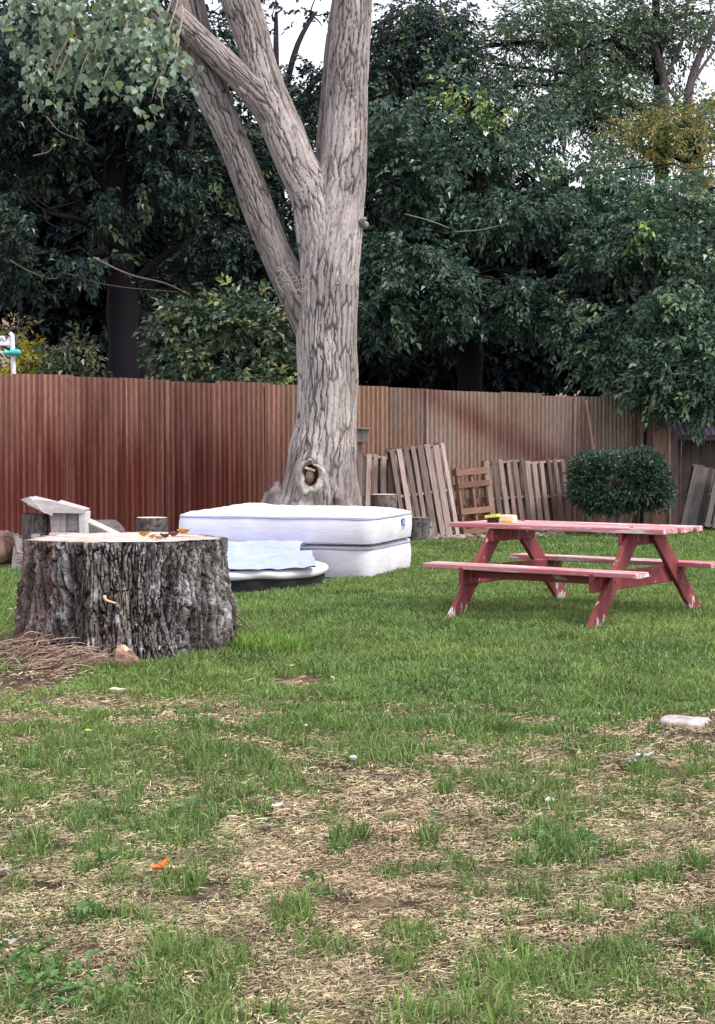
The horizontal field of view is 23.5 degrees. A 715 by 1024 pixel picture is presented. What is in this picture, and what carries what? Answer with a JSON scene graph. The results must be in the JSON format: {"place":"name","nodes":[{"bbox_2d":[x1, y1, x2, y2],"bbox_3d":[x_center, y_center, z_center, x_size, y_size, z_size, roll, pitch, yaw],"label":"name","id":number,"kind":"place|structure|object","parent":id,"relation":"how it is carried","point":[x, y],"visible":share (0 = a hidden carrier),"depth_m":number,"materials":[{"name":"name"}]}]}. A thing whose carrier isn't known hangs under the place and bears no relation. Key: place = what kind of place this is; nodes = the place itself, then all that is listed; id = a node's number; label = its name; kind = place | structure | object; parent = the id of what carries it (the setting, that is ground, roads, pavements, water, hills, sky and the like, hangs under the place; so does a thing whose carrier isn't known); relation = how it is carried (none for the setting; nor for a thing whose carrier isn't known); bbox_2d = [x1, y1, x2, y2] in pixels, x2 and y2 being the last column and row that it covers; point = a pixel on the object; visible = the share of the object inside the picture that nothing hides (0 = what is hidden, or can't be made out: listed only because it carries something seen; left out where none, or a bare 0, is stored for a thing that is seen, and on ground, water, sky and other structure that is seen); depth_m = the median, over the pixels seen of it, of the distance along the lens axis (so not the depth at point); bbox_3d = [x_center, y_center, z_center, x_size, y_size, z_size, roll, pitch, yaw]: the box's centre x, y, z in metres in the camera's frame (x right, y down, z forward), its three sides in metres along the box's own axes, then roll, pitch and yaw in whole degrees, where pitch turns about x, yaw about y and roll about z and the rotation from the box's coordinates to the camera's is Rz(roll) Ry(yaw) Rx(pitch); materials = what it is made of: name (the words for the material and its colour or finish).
{"place":"outdoors","nodes":[
{"label":"outdoors","id":0,"kind":"place"},
{"bbox_2d":[0,240,710,447],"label":"hills","id":1,"kind":"structure","parent":0,"point":[8,360],"depth_m":194.93,"materials":[{"name":"soil"}]},
{"bbox_2d":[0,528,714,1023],"bbox_3d":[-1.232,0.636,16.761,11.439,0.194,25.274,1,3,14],"label":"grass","id":2,"kind":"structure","parent":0,"point":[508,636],"depth_m":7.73,"materials":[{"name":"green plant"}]},
{"bbox_2d":[0,530,714,1023],"bbox_3d":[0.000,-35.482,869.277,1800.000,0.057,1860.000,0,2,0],"label":"ground","id":3,"kind":"structure","parent":0,"point":[380,902],"depth_m":5.52,"materials":[{"name":"plant"}]},
{"bbox_2d":[0,864,11,871],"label":"fallen leaf","id":4,"kind":"object","parent":3,"relation":"on","point":[4,869],"visible":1,"depth_m":5.52,"materials":[{"name":"white plant"}]},
{"bbox_2d":[0,530,14,564],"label":"peeled log","id":5,"kind":"object","parent":3,"relation":"on","point":[7,543],"visible":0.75,"depth_m":18.78,"materials":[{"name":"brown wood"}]},
{"bbox_2d":[0,332,20,373],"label":"garden gateway","id":6,"kind":"object","parent":3,"relation":"on","point":[13,352],"visible":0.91,"depth_m":25.89,"materials":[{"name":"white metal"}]},
{"bbox_2d":[0,935,20,945],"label":"fallen leaf","id":7,"kind":"object","parent":3,"relation":"on","point":[12,941],"visible":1,"depth_m":4.70,"materials":[{"name":"white plant"}]},
{"bbox_2d":[0,307,48,365],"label":"ornamental pear tree","id":8,"kind":"object","parent":3,"relation":"on","point":[6,332],"visible":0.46,"depth_m":35.53,"materials":[{"name":"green plant"}]},
{"bbox_2d":[10,532,39,570],"bbox_3d":[-3.461,0.430,18.346,0.462,0.448,0.505,0,2,0],"label":"scrap wood","id":9,"kind":"object","parent":3,"relation":"on","point":[17,556],"visible":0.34,"depth_m":18.37,"materials":[{"name":"grey wood"}]},
{"bbox_2d":[0,331,64,374],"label":"forsythia shrub","id":10,"kind":"object","parent":3,"relation":"on","point":[23,358],"visible":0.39,"depth_m":30.59,"materials":[{"name":"yellow plant"}]},
{"bbox_2d":[21,496,90,542],"bbox_3d":[-3.289,0.235,18.729,0.758,0.818,0.455,0,2,0],"label":"pile","id":11,"kind":"object","parent":3,"relation":"on","point":[65,518],"visible":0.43,"depth_m":18.62,"materials":[{"name":"grey wood"}]},
{"bbox_2d":[0,629,115,676],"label":"twig pile","id":12,"kind":"object","parent":3,"relation":"on","point":[14,649],"visible":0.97,"depth_m":10.72,"materials":[{"name":"brown wood"}]},
{"bbox_2d":[17,320,115,377],"bbox_3d":[-4.634,-1.340,27.160,1.622,3.408,1.440,-1,3,-21],"label":"elder shrub","id":13,"kind":"object","parent":3,"relation":"on","point":[73,363],"visible":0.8,"depth_m":26.95,"materials":[{"name":"green plant"}]},
{"bbox_2d":[89,519,124,532],"bbox_3d":[-2.817,0.350,19.031,0.545,0.533,0.255,2,3,38],"label":"log","id":14,"kind":"object","parent":3,"relation":"on","point":[115,525],"visible":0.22,"depth_m":18.93,"materials":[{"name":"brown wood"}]},
{"bbox_2d":[88,519,119,532],"bbox_3d":[-2.560,0.269,18.729,0.747,0.394,0.094,0,2,0],"label":"pale board","id":15,"kind":"object","parent":14,"relation":"on","point":[98,525],"visible":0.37,"depth_m":18.71,"materials":[{"name":"white wood"}]},
{"bbox_2d":[109,687,128,692],"bbox_3d":[-1.312,0.974,9.447,0.092,0.033,0.076,-2,3,-35],"label":"fallen leaf","id":16,"kind":"object","parent":3,"relation":"on","point":[116,689],"visible":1,"depth_m":9.44,"materials":[{"name":"beige plant"}]},
{"bbox_2d":[113,645,140,668],"bbox_3d":[-1.396,0.909,10.436,0.163,0.209,0.117,0,2,0],"label":"wood chunk","id":17,"kind":"object","parent":3,"relation":"on","point":[124,653],"visible":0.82,"depth_m":10.40,"materials":[{"name":"brown wood"}]},
{"bbox_2d":[12,532,252,665],"bbox_3d":[-1.517,0.565,11.448,1.467,0.811,1.440,2,3,37],"label":"tree stump","id":18,"kind":"object","parent":3,"relation":"on","point":[137,594],"visible":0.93,"depth_m":10.98,"materials":[{"name":"grey wood"}]},
{"bbox_2d":[139,531,150,535],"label":"fallen leaf","id":19,"kind":"object","parent":18,"relation":"on","point":[141,533],"visible":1,"depth_m":11.40,"materials":[{"name":"orange plant"}]},
{"bbox_2d":[160,533,169,537],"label":"fallen leaf","id":20,"kind":"object","parent":18,"relation":"on","point":[164,535],"visible":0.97,"depth_m":11.19,"materials":[{"name":"brown plant"}]},
{"bbox_2d":[168,531,178,535],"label":"fallen leaf","id":21,"kind":"object","parent":18,"relation":"on","point":[173,533],"visible":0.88,"depth_m":11.36,"materials":[{"name":"brown plant"}]},
{"bbox_2d":[177,528,190,533],"bbox_3d":[-1.183,0.127,11.683,0.078,0.042,0.084,2,3,38],"label":"fallen leaf","id":22,"kind":"object","parent":18,"relation":"on","point":[182,531],"visible":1,"depth_m":11.66,"materials":[{"name":"orange plant"}]},
{"bbox_2d":[0,0,279,378],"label":"maple tree","id":23,"kind":"object","parent":3,"relation":"on","point":[177,142],"visible":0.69,"depth_m":28.13,"materials":[{"name":"green plant"}]},
{"bbox_2d":[0,0,293,380],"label":"cedar tree","id":24,"kind":"object","parent":3,"relation":"on","point":[53,328],"visible":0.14,"depth_m":35.60,"materials":[{"name":"green plant"}]},
{"bbox_2d":[136,517,167,531],"bbox_3d":[-2.338,0.322,19.631,0.382,0.523,0.383,0,2,0],"label":"cut log","id":25,"kind":"object","parent":3,"relation":"on","point":[152,524],"visible":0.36,"depth_m":19.48,"materials":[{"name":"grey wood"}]},
{"bbox_2d":[150,858,168,869],"bbox_3d":[-0.637,1.131,5.530,0.057,0.038,0.058,0,2,0],"label":"fallen leaf","id":26,"kind":"object","parent":3,"relation":"on","point":[156,867],"visible":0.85,"depth_m":5.54,"materials":[{"name":"orange plant"}]},
{"bbox_2d":[0,0,371,505],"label":"cottonwood tree","id":27,"kind":"object","parent":3,"relation":"on","point":[316,288],"visible":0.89,"depth_m":22.36,"materials":[{"name":"grey plant"}]},
{"bbox_2d":[131,272,297,384],"bbox_3d":[-2.013,-1.671,26.616,2.978,4.116,2.286,0,2,11],"label":"hazel shrub","id":28,"kind":"object","parent":3,"relation":"on","point":[212,331],"visible":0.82,"depth_m":26.25,"materials":[{"name":"green plant"}]},
{"bbox_2d":[240,788,257,800],"bbox_3d":[-0.427,1.111,6.725,0.014,0.031,0.181,1,3,22],"label":"stick","id":29,"kind":"object","parent":3,"relation":"on","point":[247,794],"visible":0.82,"depth_m":6.71,"materials":[{"name":"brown wood"}]},
{"bbox_2d":[272,800,282,807],"bbox_3d":[-0.299,1.095,6.445,0.043,0.028,0.049,0,2,0],"label":"fallen leaf","id":30,"kind":"object","parent":3,"relation":"on","point":[278,805],"visible":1,"depth_m":6.45,"materials":[{"name":"white plant"}]},
{"bbox_2d":[229,561,328,592],"bbox_3d":[-1.517,0.617,16.781,2.466,0.233,2.421,0,2,0],"label":"plastic kiddie pool","id":31,"kind":"object","parent":3,"relation":"on","point":[247,580],"visible":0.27,"depth_m":16.07,"materials":[{"name":"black plastic"}]},
{"bbox_2d":[227,540,316,568],"bbox_3d":[-1.440,0.401,16.782,2.121,0.210,2.360,0,2,0],"label":"blue sheet","id":32,"kind":"object","parent":31,"relation":"on","point":[273,554],"visible":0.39,"depth_m":16.59,"materials":[{"name":"fabric"}]},
{"bbox_2d":[136,0,504,340],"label":"elm tree","id":33,"kind":"object","parent":3,"relation":"on","point":[399,69],"visible":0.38,"depth_m":30.79,"materials":[{"name":"green plant"}]},
{"bbox_2d":[0,374,655,537],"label":"corrugated fence","id":34,"kind":"object","parent":3,"relation":"on","point":[125,453],"visible":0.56,"depth_m":24.13,"materials":[{"name":"metal"}]},
{"bbox_2d":[280,538,410,578],"bbox_3d":[-0.641,0.446,18.370,2.142,0.388,1.643,1,3,17],"label":"mattress","id":35,"kind":"object","parent":3,"relation":"on","point":[356,560],"visible":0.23,"depth_m":17.42,"materials":[{"name":"fabric"}]},
{"bbox_2d":[179,503,411,544],"bbox_3d":[-0.631,0.106,18.267,2.168,0.372,1.590,1,3,17],"label":"mattress","id":36,"kind":"object","parent":35,"relation":"on","point":[346,525],"visible":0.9,"depth_m":17.57,"materials":[{"name":"fabric"}]},
{"bbox_2d":[356,427,369,503],"bbox_3d":[0.044,-0.375,23.605,0.261,1.577,0.260,0,2,0],"label":"wooden post","id":37,"kind":"object","parent":3,"relation":"on","point":[362,435],"visible":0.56,"depth_m":23.55,"materials":[{"name":"wood"}]},
{"bbox_2d":[362,455,365,505],"bbox_3d":[0.099,-0.216,24.488,0.064,1.198,0.274,0,2,0],"label":"leaning board","id":38,"kind":"object","parent":3,"relation":"on","point":[363,478],"visible":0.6,"depth_m":24.52,"materials":[{"name":"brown wood"}]},
{"bbox_2d":[370,494,396,508],"bbox_3d":[0.359,0.085,23.625,0.376,0.658,0.375,0,2,0],"label":"log round","id":39,"kind":"object","parent":3,"relation":"on","point":[383,500],"visible":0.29,"depth_m":23.46,"materials":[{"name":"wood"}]},
{"bbox_2d":[363,454,406,509],"bbox_3d":[0.392,-0.220,24.632,0.707,1.217,0.140,5,-11,-27],"label":"pallet","id":40,"kind":"object","parent":3,"relation":"on","point":[386,485],"visible":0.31,"depth_m":24.58,"materials":[{"name":"brown wood"}]},
{"bbox_2d":[408,517,428,540],"bbox_3d":[0.830,0.249,23.333,0.291,0.353,0.297,0,2,0],"label":"log round","id":41,"kind":"object","parent":3,"relation":"on","point":[420,528],"visible":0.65,"depth_m":23.21,"materials":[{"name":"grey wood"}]},
{"bbox_2d":[385,443,459,535],"bbox_3d":[0.922,-0.285,24.522,0.940,1.361,0.139,-8,-4,-27],"label":"pallet","id":42,"kind":"object","parent":3,"relation":"on","point":[422,497],"visible":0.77,"depth_m":24.51,"materials":[{"name":"brown wood"}]},
{"bbox_2d":[429,521,434,539],"bbox_3d":[0.993,0.280,23.683,0.122,0.305,0.213,1,3,18],"label":"log round","id":43,"kind":"object","parent":3,"relation":"on","point":[431,529],"visible":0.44,"depth_m":23.65,"materials":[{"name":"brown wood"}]},
{"bbox_2d":[424,76,518,276],"bbox_3d":[1.818,-3.405,29.058,1.518,7.373,3.019,0,2,0],"label":"birch tree","id":44,"kind":"object","parent":3,"relation":"on","point":[467,106],"visible":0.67,"depth_m":27.98,"materials":[{"name":"green plant"}]},
{"bbox_2d":[452,466,491,534],"bbox_3d":[1.710,-0.162,25.403,0.542,1.009,0.143,-6,-2,-27],"label":"pallet","id":45,"kind":"object","parent":3,"relation":"on","point":[475,513],"visible":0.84,"depth_m":25.36,"materials":[{"name":"brown wood"}]},
{"bbox_2d":[242,89,710,402],"bbox_3d":[3.211,-4.735,36.309,12.110,9.433,4.780,0,2,0],"label":"spruce tree","id":46,"kind":"object","parent":3,"relation":"on","point":[435,368],"visible":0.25,"depth_m":35.06,"materials":[{"name":"green plant"}]},
{"bbox_2d":[357,45,611,391],"bbox_3d":[1.852,-3.738,28.813,4.554,8.077,4.570,0,2,0],"label":"mulberry tree","id":47,"kind":"object","parent":3,"relation":"on","point":[423,292],"visible":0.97,"depth_m":27.68,"materials":[{"name":"green plant"}]},
{"bbox_2d":[434,531,567,539],"bbox_3d":[2.042,0.351,24.733,2.474,0.121,0.525,-1,3,-25],"label":"rubble","id":48,"kind":"object","parent":3,"relation":"on","point":[478,536],"visible":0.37,"depth_m":24.48,"materials":[{"name":"stone"}]},
{"bbox_2d":[481,458,530,519],"bbox_3d":[2.221,-0.228,25.672,0.717,1.127,0.139,-4,-4,-27],"label":"pallet","id":49,"kind":"object","parent":3,"relation":"on","point":[508,498],"visible":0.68,"depth_m":25.65,"materials":[{"name":"brown wood"}]},
{"bbox_2d":[524,458,571,531],"bbox_3d":[2.869,-0.242,26.122,0.728,1.126,0.139,-4,-4,-27],"label":"pallet","id":50,"kind":"object","parent":3,"relation":"on","point":[545,465],"visible":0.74,"depth_m":26.09,"materials":[{"name":"brown wood"}]},
{"bbox_2d":[412,0,714,290],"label":"locust tree","id":51,"kind":"object","parent":3,"relation":"on","point":[637,38],"visible":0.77,"depth_m":32.99,"materials":[{"name":"green plant"}]},
{"bbox_2d":[423,519,714,628],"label":"picnic table","id":52,"kind":"object","parent":3,"relation":"on","point":[554,575],"visible":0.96,"depth_m":13.51,"materials":[{"name":"pink paint"}]},
{"bbox_2d":[500,515,516,522],"bbox_3d":[1.214,0.054,13.870,0.132,0.066,0.100,1,3,29],"label":"peach box","id":53,"kind":"object","parent":52,"relation":"on","point":[508,518],"visible":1,"depth_m":13.83,"materials":[{"name":"plastic"}]},
{"bbox_2d":[579,415,590,515],"bbox_3d":[3.520,-0.607,26.573,0.035,1.801,0.401,-1,3,-20],"label":"leaning board","id":54,"kind":"object","parent":3,"relation":"on","point":[581,427],"visible":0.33,"depth_m":26.66,"materials":[{"name":"brown wood"}]},
{"bbox_2d":[585,400,604,522],"bbox_3d":[3.689,-0.724,26.668,0.039,2.030,0.472,-2,3,-37],"label":"leaning board","id":55,"kind":"object","parent":3,"relation":"on","point":[591,436],"visible":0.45,"depth_m":26.73,"materials":[{"name":"brown wood"}]},
{"bbox_2d":[521,134,714,445],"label":"ash tree","id":56,"kind":"object","parent":3,"relation":"on","point":[676,326],"visible":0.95,"depth_m":27.04,"materials":[{"name":"green plant"}]},
{"bbox_2d":[443,163,714,197],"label":"branch","id":57,"kind":"object","parent":56,"relation":"attached to","point":[678,165],"visible":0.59,"depth_m":27.77,"materials":[{"name":"brown wood"}]},
{"bbox_2d":[560,444,678,535],"bbox_3d":[3.852,-0.314,25.293,1.709,1.412,1.735,0,2,0],"label":"evergreen bush","id":58,"kind":"object","parent":3,"relation":"on","point":[588,495],"visible":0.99,"depth_m":24.77,"materials":[{"name":"green plant"}]},
{"bbox_2d":[615,221,656,523],"bbox_3d":[4.374,-2.076,26.918,0.514,4.898,0.864,0,2,-7],"label":"poplar sapling","id":59,"kind":"object","parent":3,"relation":"on","point":[638,242],"visible":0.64,"depth_m":26.95,"materials":[{"name":"green plant"}]},
{"bbox_2d":[636,750,654,758],"bbox_3d":[1.255,1.061,7.504,0.089,0.036,0.067,0,2,0],"label":"fallen leaf","id":60,"kind":"object","parent":3,"relation":"on","point":[646,754],"visible":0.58,"depth_m":7.52,"materials":[{"name":"white plant"}]},
{"bbox_2d":[639,422,652,523],"bbox_3d":[4.578,-0.569,27.125,0.267,1.688,0.171,0,2,0],"label":"plywood sheet","id":61,"kind":"object","parent":3,"relation":"on","point":[649,519],"visible":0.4,"depth_m":27.14,"materials":[{"name":"brown wood"}]},
{"bbox_2d":[638,412,654,523],"bbox_3d":[4.613,-0.666,27.396,0.292,1.843,0.119,0,2,0],"label":"plywood sheet","id":62,"kind":"object","parent":3,"relation":"on","point":[651,428],"visible":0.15,"depth_m":27.39,"materials":[{"name":"brown wood"}]},
{"bbox_2d":[588,84,714,277],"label":"honey locust tree","id":63,"kind":"object","parent":3,"relation":"on","point":[658,149],"visible":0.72,"depth_m":30.52,"materials":[{"name":"green plant"}]},
{"bbox_2d":[652,416,670,524],"bbox_3d":[4.750,-0.615,26.920,0.293,1.776,0.051,0,0,-6],"label":"old door","id":64,"kind":"structure","parent":3,"relation":"on","point":[662,441],"depth_m":26.92,"materials":[{"name":"brown wood"}]},
{"bbox_2d":[671,430,677,524],"bbox_3d":[5.009,-0.533,27.603,0.264,1.560,0.014,0,2,0],"label":"rusty panel","id":65,"kind":"object","parent":3,"relation":"on","point":[674,465],"visible":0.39,"depth_m":27.59,"materials":[{"name":"brown metal"}]},
{"bbox_2d":[649,394,714,523],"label":"shed","id":66,"kind":"structure","parent":3,"relation":"on","point":[690,452],"depth_m":28.32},
{"bbox_2d":[660,715,710,727],"bbox_3d":[1.631,1.041,8.541,0.244,0.046,0.246,0,2,0],"label":"flat stone","id":67,"kind":"object","parent":3,"relation":"on","point":[685,721],"visible":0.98,"depth_m":8.48,"materials":[{"name":"white stone"}]},
{"bbox_2d":[678,464,714,527],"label":"pallet","id":68,"kind":"object","parent":3,"relation":"on","point":[696,496],"visible":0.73,"depth_m":26.38,"materials":[{"name":"grey wood"}]},
{"bbox_2d":[702,461,714,530],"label":"pallet","id":69,"kind":"object","parent":3,"relation":"on","point":[706,524],"visible":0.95,"depth_m":26.02,"materials":[{"name":"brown wood"}]},
{"bbox_2d":[0,0,714,242],"label":"sky","id":70,"kind":"structure","parent":0,"point":[312,46],"materials":[{"name":"white"}]},
{"bbox_2d":[485,514,500,522],"bbox_3d":[1.097,0.049,13.949,0.108,0.069,0.091,1,3,29],"label":"yellow tub","id":71,"kind":"object","parent":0,"point":[490,519],"visible":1,"depth_m":13.91,"materials":[{"name":"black plastic"}]}
]}

